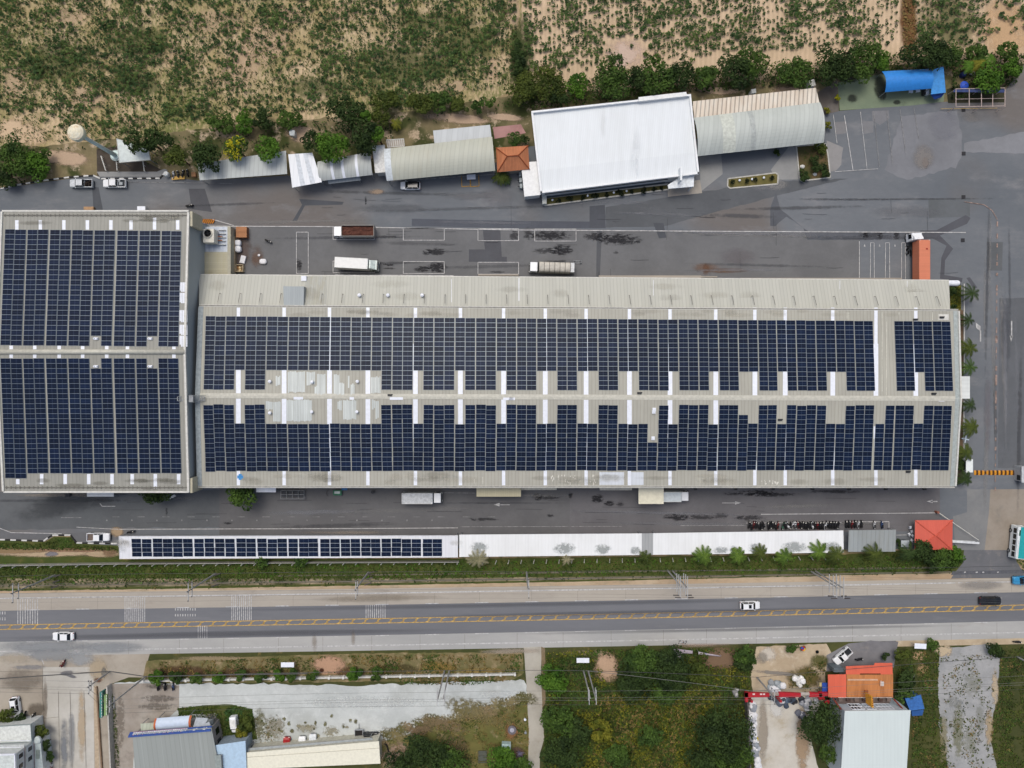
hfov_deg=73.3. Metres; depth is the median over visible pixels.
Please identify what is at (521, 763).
shrub
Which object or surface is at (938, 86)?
tarpaulin shelter
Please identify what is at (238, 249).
sack
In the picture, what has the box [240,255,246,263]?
pallet stack
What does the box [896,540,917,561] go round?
palm tree
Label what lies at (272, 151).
tree
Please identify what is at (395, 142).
lattice canopy
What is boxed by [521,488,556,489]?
awning
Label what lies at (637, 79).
tree
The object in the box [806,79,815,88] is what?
cabin
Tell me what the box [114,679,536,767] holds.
gravel lot
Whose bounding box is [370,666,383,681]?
clipped bush
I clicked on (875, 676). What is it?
orange house
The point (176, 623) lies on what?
road
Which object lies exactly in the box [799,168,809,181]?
shrub
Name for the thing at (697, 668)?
tree
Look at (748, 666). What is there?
shrub
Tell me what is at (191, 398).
access ladder
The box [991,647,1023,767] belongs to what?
lot weeds
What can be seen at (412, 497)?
parked truck
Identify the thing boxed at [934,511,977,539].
barrier arm
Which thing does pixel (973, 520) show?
concrete apron
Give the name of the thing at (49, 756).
shrub
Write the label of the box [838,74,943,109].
paved court
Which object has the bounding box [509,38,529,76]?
tree
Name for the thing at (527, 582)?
utility pole
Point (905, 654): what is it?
shrub
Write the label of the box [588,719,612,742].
shrub
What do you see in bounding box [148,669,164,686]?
clipped bush
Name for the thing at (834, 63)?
tree
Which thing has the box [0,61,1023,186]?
rough ground
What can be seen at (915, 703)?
tarpaulin hut
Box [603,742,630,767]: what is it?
shrub
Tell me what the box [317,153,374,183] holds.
arched shed
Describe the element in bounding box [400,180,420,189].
parked car
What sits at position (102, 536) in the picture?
parked car
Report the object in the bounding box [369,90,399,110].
tree
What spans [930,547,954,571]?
tree
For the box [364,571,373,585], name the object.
strain insulator
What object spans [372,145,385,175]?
store room
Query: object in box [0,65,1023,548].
yard
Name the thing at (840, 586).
utility pole
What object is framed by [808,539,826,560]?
palm tree
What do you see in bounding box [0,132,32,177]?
tree
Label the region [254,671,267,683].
clipped bush
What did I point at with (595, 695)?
utility pole
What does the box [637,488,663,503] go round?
canopy
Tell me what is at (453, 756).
tree
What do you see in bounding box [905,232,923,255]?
tractor unit
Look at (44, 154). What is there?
shrub
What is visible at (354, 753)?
long roof
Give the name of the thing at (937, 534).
guardhouse
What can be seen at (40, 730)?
shrub
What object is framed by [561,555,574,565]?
palm tree
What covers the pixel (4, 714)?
shrub
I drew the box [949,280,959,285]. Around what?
storage tank
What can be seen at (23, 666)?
concrete apron
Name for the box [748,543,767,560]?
palm tree
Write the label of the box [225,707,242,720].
lawn
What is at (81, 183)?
parked car
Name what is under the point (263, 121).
tree
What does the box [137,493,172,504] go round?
tree
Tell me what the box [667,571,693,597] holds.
utility pole
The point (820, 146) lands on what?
shrub
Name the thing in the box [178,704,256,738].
lawn
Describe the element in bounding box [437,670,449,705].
utility pole
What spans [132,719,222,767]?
shop building
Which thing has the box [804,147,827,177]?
bed grass
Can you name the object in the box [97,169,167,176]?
kerb platform
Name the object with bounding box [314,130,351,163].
tree
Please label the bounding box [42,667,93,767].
street
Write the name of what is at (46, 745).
shrub
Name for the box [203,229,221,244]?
cooling tower
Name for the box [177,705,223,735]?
lawn grass
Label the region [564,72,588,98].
tree
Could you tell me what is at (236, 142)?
tree
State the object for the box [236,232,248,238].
crate
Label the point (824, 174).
shrub
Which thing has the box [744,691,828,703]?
red gateway
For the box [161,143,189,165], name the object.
tree
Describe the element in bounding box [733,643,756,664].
tree
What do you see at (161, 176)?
striped kerb
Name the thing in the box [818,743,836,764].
tree
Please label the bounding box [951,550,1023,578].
driveway
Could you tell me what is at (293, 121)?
shrub
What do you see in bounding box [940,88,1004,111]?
frame shelter
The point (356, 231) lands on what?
parked truck
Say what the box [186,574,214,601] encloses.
utility pole
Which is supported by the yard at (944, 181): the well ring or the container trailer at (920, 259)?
the container trailer at (920, 259)
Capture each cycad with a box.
[491,169,509,186]
[502,177,511,185]
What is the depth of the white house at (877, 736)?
152.80 m
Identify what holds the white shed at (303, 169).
on the rough ground at (418, 129)
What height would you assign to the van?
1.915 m
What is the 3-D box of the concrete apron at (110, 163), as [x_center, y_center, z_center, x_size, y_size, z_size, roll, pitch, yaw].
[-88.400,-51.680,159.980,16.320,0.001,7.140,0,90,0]
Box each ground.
[0,1,1023,767]
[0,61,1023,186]
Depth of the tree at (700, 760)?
155.70 m
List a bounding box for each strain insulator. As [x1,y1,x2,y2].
[51,574,60,588]
[211,573,221,586]
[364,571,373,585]
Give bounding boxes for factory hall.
[0,210,209,492]
[195,305,961,487]
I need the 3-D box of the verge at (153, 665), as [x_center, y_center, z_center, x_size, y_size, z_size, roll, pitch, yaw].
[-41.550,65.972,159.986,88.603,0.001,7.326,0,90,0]
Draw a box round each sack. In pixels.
[235,240,241,245]
[235,246,241,252]
[259,259,266,263]
[750,704,756,711]
[751,749,758,755]
[754,756,759,762]
[768,679,774,685]
[769,685,780,691]
[780,682,785,688]
[795,709,801,715]
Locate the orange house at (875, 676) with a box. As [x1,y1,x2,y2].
[819,663,892,697]
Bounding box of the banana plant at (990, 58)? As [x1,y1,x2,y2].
[983,52,995,63]
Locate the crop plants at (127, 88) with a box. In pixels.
[0,0,517,142]
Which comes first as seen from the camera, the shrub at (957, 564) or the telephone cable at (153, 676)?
the telephone cable at (153, 676)
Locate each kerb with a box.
[0,534,116,543]
[1,175,99,188]
[101,174,163,178]
[963,284,964,451]
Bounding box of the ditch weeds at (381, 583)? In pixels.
[0,571,949,590]
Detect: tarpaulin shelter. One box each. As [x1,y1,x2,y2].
[876,69,933,96]
[925,67,945,97]
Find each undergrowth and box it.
[0,100,527,184]
[531,48,1023,108]
[543,648,752,767]
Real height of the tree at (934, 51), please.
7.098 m
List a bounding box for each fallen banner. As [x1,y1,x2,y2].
[672,646,692,656]
[697,650,719,656]
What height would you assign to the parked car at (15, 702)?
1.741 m
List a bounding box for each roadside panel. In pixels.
[281,662,294,666]
[577,658,588,662]
[913,643,925,648]
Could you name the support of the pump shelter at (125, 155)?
on the rough ground at (418, 129)
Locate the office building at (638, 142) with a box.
[531,92,698,197]
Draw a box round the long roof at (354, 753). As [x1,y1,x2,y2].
[246,732,381,767]
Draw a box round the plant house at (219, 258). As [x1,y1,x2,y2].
[204,226,235,273]
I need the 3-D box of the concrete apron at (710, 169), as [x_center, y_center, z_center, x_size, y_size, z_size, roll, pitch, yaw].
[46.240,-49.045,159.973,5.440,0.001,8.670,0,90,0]
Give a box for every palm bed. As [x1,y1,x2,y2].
[947,83,1005,102]
[949,285,960,309]
[957,310,962,480]
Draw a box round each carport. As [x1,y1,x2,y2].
[119,532,457,558]
[459,531,641,556]
[652,528,843,554]
[844,527,895,551]
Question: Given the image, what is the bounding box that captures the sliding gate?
[952,540,978,543]
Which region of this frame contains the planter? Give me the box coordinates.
[541,183,668,205]
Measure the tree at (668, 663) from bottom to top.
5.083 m
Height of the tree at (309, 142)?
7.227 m
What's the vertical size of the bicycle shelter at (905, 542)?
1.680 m
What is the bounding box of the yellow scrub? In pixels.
[589,691,719,767]
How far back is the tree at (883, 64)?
156.59 m
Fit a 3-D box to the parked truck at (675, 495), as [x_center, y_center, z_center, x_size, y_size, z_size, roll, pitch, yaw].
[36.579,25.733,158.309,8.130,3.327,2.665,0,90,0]
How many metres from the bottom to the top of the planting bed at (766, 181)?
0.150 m
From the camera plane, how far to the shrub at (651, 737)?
157.00 m
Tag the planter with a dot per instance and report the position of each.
(577, 197)
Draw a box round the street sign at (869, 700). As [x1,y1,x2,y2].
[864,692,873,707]
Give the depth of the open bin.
159.31 m
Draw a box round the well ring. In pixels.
[508,725,515,734]
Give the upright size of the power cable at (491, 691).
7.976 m
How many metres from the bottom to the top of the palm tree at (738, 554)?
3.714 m
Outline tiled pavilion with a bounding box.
[496,145,529,174]
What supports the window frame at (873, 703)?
in the white house at (877, 736)
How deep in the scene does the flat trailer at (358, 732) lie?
159.28 m
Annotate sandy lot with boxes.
[751,644,830,702]
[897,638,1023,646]
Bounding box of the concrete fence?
[0,556,825,567]
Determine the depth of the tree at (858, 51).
154.83 m
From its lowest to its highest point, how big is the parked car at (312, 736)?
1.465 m
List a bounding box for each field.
[0,0,521,146]
[511,0,1023,92]
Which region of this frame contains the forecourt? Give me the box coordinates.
[826,640,897,670]
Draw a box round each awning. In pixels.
[140,717,160,730]
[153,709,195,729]
[193,712,215,726]
[247,731,372,751]
[328,176,361,186]
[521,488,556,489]
[599,488,631,489]
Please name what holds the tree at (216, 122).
on the field at (496, 90)
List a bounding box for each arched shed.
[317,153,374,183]
[384,137,494,185]
[694,102,824,155]
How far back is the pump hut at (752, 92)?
158.00 m
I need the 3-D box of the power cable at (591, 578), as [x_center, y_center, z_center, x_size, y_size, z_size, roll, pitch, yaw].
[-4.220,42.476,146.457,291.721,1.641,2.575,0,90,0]
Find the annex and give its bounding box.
[522,161,540,199]
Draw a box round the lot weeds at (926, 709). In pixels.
[896,648,948,767]
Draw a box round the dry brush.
[902,0,917,53]
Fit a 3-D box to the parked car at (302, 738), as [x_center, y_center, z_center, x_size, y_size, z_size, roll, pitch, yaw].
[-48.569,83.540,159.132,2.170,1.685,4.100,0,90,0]
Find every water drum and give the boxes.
[163,171,170,176]
[959,71,966,77]
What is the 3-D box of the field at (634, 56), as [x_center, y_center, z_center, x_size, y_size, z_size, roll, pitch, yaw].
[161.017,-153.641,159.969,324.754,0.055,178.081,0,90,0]
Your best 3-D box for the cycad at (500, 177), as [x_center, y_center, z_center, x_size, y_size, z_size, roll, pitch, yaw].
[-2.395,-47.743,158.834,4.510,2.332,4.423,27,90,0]
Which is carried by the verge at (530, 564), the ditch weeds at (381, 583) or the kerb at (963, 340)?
the ditch weeds at (381, 583)
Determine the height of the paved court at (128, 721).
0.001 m
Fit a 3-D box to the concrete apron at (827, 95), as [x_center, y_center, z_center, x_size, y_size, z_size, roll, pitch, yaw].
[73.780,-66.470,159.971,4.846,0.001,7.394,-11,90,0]
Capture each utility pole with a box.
[10,574,55,602]
[87,672,109,693]
[107,677,145,712]
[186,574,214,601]
[354,571,368,599]
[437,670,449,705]
[526,571,528,598]
[583,670,596,704]
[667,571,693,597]
[757,677,774,703]
[810,570,849,598]
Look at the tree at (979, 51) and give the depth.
156.71 m
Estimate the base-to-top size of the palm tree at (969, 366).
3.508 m
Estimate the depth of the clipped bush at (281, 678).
157.90 m
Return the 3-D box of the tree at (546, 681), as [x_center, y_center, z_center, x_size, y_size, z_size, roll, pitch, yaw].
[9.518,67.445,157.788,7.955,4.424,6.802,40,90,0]
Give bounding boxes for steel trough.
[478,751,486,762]
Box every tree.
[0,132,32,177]
[0,169,17,190]
[23,150,50,182]
[122,125,173,154]
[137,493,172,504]
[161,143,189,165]
[192,140,222,172]
[203,111,235,134]
[222,135,248,161]
[225,488,257,510]
[252,108,274,129]
[254,135,281,163]
[299,129,321,151]
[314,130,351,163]
[325,94,370,132]
[347,119,377,155]
[360,110,370,120]
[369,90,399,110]
[370,105,390,126]
[371,126,384,144]
[383,749,416,767]
[403,733,449,767]
[405,92,438,113]
[427,91,451,113]
[427,744,471,767]
[465,549,488,567]
[487,746,516,767]
[503,69,539,106]
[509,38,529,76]
[527,64,565,103]
[534,663,568,698]
[539,704,576,737]
[539,733,585,767]
[549,87,571,104]
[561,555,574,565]
[562,716,592,746]
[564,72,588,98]
[592,52,631,101]
[614,658,653,704]
[624,644,659,675]
[625,64,653,92]
[637,550,650,563]
[640,53,677,94]
[651,643,691,696]
[667,54,695,89]
[683,739,718,767]
[684,652,712,683]
[690,700,755,764]
[691,544,711,565]
[694,65,718,89]
[712,739,754,767]
[716,53,753,90]
[728,547,746,564]
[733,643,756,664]
[736,45,769,79]
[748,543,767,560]
[771,547,793,566]
[775,55,815,88]
[797,696,841,751]
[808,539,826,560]
[814,42,857,87]
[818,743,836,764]
[821,546,844,563]
[845,38,882,83]
[863,542,882,560]
[874,50,890,70]
[896,33,953,70]
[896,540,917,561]
[914,539,935,560]
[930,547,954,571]
[937,39,963,66]
[957,469,971,486]
[958,443,972,460]
[959,283,978,301]
[960,312,974,328]
[960,417,978,438]
[961,337,977,357]
[961,357,976,374]
[961,397,975,412]
[965,43,987,60]
[973,61,1004,94]
[996,41,1017,59]
[1001,56,1023,77]
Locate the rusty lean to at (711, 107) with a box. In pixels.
[692,88,818,117]
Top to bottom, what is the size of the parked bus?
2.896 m
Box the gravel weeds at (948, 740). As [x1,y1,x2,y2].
[940,655,995,767]
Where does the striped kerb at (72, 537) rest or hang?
on the yard at (944, 181)
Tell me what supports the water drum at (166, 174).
on the rough ground at (418, 129)
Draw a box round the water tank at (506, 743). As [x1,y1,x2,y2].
[502,741,510,753]
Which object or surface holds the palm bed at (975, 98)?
on the rough ground at (418, 129)
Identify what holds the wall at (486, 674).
on the verge at (153, 665)
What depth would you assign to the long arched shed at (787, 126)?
154.67 m
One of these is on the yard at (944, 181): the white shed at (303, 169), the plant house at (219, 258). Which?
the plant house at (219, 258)
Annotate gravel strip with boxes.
[938,644,999,767]
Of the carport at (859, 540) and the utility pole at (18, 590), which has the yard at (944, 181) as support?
the carport at (859, 540)
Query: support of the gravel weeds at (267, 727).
on the gravel lot at (334, 716)
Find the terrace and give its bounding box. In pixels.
[493,124,525,138]
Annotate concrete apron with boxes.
[0,654,149,767]
[97,146,160,175]
[668,180,701,196]
[699,154,722,189]
[771,146,798,179]
[818,81,838,114]
[953,489,989,549]
[985,489,1023,549]
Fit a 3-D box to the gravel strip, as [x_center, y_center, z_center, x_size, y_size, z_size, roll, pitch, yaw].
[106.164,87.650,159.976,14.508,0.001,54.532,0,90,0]
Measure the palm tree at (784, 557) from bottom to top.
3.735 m
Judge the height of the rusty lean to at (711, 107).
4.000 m
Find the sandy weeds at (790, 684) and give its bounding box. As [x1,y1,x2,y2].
[788,659,826,691]
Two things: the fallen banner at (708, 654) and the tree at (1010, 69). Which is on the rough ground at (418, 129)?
the tree at (1010, 69)
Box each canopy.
[87,493,119,496]
[206,714,217,724]
[256,488,277,491]
[386,138,404,147]
[477,488,520,496]
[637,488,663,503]
[962,376,969,398]
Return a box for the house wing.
[0,715,43,742]
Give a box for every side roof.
[214,754,222,767]
[215,732,252,767]
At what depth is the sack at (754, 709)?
158.95 m
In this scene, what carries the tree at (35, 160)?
on the rough ground at (418, 129)
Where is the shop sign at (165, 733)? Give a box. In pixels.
[128,726,211,737]
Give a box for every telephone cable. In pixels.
[0,566,1001,576]
[0,671,306,678]
[208,656,1023,677]
[591,671,821,690]
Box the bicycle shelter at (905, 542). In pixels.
[897,539,908,546]
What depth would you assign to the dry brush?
159.81 m
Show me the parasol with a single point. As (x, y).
(964, 84)
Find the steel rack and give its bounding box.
[280,490,304,498]
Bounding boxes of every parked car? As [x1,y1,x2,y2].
[9,696,22,716]
[70,178,93,187]
[86,532,110,541]
[103,178,126,187]
[283,736,290,742]
[298,735,306,740]
[309,733,316,740]
[363,731,379,736]
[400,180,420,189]
[832,646,852,664]
[1011,576,1023,585]
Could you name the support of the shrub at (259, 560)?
on the ground at (606, 663)
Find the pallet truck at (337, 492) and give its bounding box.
[326,488,346,495]
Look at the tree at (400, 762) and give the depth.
156.80 m
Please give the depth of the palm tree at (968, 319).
156.82 m
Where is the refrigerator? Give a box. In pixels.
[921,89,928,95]
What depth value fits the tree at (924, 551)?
156.39 m
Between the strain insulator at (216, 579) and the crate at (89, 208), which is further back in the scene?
the crate at (89, 208)
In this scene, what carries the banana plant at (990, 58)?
on the field at (634, 56)
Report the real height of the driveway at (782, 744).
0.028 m
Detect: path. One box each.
[0,650,105,767]
[524,647,543,767]
[541,647,545,706]
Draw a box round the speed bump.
[974,470,1013,474]
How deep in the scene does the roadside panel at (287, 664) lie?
157.98 m
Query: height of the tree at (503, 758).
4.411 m
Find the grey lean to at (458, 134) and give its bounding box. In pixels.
[433,125,490,142]
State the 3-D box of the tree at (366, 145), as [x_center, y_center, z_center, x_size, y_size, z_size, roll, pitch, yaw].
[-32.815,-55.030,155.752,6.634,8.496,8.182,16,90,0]
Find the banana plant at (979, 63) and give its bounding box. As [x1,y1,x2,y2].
[970,57,986,70]
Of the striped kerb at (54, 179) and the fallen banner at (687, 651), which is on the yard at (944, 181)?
the striped kerb at (54, 179)
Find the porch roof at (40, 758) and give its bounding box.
[33,733,52,767]
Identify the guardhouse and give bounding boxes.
[914,520,952,549]
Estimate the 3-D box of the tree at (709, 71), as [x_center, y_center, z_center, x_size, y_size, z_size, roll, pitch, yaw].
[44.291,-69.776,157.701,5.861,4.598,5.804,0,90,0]
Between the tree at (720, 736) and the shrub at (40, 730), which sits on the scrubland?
the tree at (720, 736)
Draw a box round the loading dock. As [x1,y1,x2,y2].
[478,274,901,278]
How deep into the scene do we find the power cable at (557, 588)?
146.56 m
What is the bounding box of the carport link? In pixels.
[642,533,652,554]
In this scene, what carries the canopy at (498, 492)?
on the yard at (944, 181)
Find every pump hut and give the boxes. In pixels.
[289,130,296,137]
[749,89,755,94]
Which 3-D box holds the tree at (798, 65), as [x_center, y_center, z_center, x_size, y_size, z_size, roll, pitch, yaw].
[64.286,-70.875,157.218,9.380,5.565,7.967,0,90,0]
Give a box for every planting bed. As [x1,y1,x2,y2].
[727,172,778,188]
[796,143,830,181]
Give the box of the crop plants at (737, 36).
[522,0,1023,74]
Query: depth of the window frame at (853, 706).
155.04 m
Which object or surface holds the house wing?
on the concrete apron at (23, 666)
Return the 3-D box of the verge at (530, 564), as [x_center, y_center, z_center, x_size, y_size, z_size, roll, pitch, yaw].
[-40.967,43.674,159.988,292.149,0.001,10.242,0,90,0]
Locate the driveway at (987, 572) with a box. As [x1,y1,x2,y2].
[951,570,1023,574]
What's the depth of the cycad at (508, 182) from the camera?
158.75 m
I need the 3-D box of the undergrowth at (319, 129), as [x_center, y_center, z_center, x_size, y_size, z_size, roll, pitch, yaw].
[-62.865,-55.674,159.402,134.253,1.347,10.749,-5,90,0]
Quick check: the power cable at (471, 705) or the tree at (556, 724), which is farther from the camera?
the tree at (556, 724)
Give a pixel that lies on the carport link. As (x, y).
(647, 541)
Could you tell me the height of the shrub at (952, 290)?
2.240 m
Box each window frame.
[847,703,864,709]
[873,703,892,708]
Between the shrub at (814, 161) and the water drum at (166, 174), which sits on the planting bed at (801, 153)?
the shrub at (814, 161)
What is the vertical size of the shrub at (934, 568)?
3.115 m
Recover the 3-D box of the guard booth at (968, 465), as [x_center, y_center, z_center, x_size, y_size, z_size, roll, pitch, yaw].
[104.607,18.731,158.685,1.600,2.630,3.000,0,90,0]
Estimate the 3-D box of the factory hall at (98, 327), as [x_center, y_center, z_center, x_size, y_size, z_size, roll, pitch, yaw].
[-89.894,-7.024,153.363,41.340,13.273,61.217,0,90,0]
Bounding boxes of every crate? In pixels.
[84,207,94,209]
[191,172,196,177]
[236,227,248,232]
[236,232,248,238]
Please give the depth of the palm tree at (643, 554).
156.82 m
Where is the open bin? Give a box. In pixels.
[236,264,244,271]
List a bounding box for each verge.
[0,537,118,561]
[0,550,963,590]
[143,652,523,682]
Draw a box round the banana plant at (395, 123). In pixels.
[390,119,401,130]
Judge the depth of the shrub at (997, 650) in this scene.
158.07 m
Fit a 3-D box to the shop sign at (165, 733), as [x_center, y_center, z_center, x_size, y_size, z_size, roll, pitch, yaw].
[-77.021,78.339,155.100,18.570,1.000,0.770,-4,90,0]
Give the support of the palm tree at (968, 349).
on the palm bed at (961, 434)
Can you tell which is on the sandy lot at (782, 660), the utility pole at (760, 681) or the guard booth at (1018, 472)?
the utility pole at (760, 681)
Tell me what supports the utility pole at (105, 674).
on the path at (96, 666)
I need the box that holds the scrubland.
[112,641,1023,767]
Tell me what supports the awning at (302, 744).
attached to the long roof at (354, 753)
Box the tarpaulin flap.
[930,93,943,98]
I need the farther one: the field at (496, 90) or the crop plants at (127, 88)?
the field at (496, 90)
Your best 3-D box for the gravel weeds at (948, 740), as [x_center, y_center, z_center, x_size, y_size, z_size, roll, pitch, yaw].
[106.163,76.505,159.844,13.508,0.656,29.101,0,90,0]
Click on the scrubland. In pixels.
(1016, 685)
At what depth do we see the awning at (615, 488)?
156.95 m
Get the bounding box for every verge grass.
[0,537,118,550]
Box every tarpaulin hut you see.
[903,691,923,710]
[907,707,923,715]
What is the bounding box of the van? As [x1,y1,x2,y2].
[229,714,238,732]
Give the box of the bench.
[172,176,184,179]
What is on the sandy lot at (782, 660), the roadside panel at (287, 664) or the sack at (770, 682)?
the sack at (770, 682)
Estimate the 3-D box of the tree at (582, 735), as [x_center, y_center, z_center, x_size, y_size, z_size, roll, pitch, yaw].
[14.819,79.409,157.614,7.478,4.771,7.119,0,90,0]
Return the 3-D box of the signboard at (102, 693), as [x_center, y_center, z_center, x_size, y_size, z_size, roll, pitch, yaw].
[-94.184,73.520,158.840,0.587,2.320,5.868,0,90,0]
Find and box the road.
[0,572,1023,663]
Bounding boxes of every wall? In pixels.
[95,686,102,767]
[106,683,114,767]
[142,672,515,682]
[234,237,236,272]
[542,195,546,205]
[744,701,750,767]
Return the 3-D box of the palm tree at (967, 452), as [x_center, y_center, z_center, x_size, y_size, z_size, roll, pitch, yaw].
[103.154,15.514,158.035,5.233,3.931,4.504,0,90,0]
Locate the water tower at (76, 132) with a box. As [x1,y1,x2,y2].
[67,124,118,160]
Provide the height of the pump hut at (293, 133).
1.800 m
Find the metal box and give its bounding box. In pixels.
[137,206,147,209]
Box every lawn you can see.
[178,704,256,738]
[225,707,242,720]
[381,701,528,767]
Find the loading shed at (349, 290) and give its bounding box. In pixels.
[199,274,949,308]
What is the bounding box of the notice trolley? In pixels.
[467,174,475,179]
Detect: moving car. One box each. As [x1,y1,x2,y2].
[53,631,74,640]
[739,600,759,609]
[978,596,1000,605]
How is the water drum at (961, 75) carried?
on the rough ground at (418, 129)
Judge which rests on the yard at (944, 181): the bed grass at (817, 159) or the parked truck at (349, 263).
the parked truck at (349, 263)
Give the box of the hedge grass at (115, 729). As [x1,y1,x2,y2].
[112,696,118,767]
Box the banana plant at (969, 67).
[960,59,973,73]
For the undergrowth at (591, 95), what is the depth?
159.11 m
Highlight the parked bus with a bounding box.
[1007,524,1023,559]
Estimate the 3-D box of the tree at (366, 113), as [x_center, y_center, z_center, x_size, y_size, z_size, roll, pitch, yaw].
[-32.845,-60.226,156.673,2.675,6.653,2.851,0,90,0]
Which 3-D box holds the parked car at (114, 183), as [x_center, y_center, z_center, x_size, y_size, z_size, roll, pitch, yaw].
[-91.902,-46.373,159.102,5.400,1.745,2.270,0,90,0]
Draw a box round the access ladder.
[177,395,204,401]
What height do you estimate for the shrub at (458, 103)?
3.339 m
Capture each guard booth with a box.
[959,459,972,471]
[1014,465,1023,482]
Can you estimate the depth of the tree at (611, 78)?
154.46 m
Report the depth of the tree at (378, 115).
156.63 m
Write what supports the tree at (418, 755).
on the rough lawn at (474, 747)
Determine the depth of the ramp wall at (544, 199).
158.40 m
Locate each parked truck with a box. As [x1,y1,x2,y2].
[334,225,375,238]
[334,257,379,271]
[402,491,442,503]
[529,262,574,273]
[664,490,688,501]
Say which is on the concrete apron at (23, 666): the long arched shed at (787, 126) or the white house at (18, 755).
the white house at (18, 755)
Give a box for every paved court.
[112,683,178,767]
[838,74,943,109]
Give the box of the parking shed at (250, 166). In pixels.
[199,151,290,183]
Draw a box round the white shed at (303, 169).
[288,153,324,190]
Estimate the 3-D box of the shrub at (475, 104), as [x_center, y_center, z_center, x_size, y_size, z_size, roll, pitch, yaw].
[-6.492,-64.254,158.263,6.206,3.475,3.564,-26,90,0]
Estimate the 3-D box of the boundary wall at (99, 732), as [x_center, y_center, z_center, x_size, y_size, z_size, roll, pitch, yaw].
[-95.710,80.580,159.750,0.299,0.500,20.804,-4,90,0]
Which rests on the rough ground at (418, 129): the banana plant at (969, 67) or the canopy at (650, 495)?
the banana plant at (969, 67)
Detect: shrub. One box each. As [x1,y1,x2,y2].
[0,708,14,722]
[14,713,25,720]
[35,724,48,737]
[38,148,51,164]
[42,739,51,750]
[46,751,53,762]
[235,108,253,134]
[235,728,247,737]
[237,716,252,731]
[254,556,268,569]
[276,109,306,130]
[293,558,310,567]
[450,94,468,111]
[470,96,495,114]
[506,131,521,146]
[512,756,533,767]
[520,135,529,143]
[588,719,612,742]
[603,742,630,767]
[636,724,663,748]
[649,676,684,706]
[733,660,753,671]
[773,149,780,155]
[786,644,798,652]
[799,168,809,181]
[809,155,820,172]
[814,142,827,154]
[820,163,830,177]
[823,107,830,113]
[825,121,831,128]
[881,652,889,660]
[894,648,912,660]
[894,687,915,704]
[897,667,916,689]
[923,558,939,573]
[926,637,939,650]
[949,286,956,295]
[950,545,965,561]
[951,559,963,567]
[958,458,964,470]
[985,642,1005,658]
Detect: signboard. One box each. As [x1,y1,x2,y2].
[100,689,105,717]
[104,694,107,715]
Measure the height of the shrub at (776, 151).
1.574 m
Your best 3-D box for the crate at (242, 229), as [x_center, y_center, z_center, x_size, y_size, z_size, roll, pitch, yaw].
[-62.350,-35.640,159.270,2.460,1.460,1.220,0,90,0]
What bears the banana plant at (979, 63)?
on the rough ground at (418, 129)
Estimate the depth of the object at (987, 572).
159.97 m
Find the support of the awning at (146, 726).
on the paved court at (128, 721)
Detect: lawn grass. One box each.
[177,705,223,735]
[223,705,255,739]
[950,286,960,308]
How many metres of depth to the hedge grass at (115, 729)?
159.77 m
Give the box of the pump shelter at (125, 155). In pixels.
[116,138,155,166]
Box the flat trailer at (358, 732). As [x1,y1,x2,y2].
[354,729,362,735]
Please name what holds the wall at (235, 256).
on the yard at (944, 181)
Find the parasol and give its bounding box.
[960,81,968,87]
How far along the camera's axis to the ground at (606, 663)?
159.94 m
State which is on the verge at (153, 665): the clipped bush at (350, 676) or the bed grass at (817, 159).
the clipped bush at (350, 676)
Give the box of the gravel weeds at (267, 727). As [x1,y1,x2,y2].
[252,714,276,742]
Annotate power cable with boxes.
[0,575,1023,583]
[0,597,1021,603]
[0,685,1011,708]
[4,587,1022,593]
[10,577,1023,584]
[14,594,1023,601]
[19,689,1021,713]
[25,682,1023,706]
[30,676,1010,699]
[58,585,1023,591]
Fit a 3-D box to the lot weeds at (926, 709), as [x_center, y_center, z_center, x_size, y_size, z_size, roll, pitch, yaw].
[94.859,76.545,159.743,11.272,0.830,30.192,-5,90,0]
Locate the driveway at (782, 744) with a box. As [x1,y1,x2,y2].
[751,696,820,767]
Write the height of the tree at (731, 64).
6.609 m
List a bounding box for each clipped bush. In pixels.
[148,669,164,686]
[168,671,182,684]
[189,672,202,684]
[212,672,225,683]
[234,669,245,681]
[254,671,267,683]
[273,669,284,681]
[286,668,296,682]
[306,669,318,680]
[346,666,362,680]
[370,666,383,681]
[616,189,623,196]
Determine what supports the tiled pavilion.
on the yard at (944, 181)
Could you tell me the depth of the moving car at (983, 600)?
158.96 m
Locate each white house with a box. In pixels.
[0,740,34,767]
[828,697,910,767]
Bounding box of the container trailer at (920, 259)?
[912,240,929,279]
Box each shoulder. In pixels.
[0,566,1023,592]
[0,578,1023,610]
[0,583,1023,655]
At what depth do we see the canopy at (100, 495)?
156.92 m

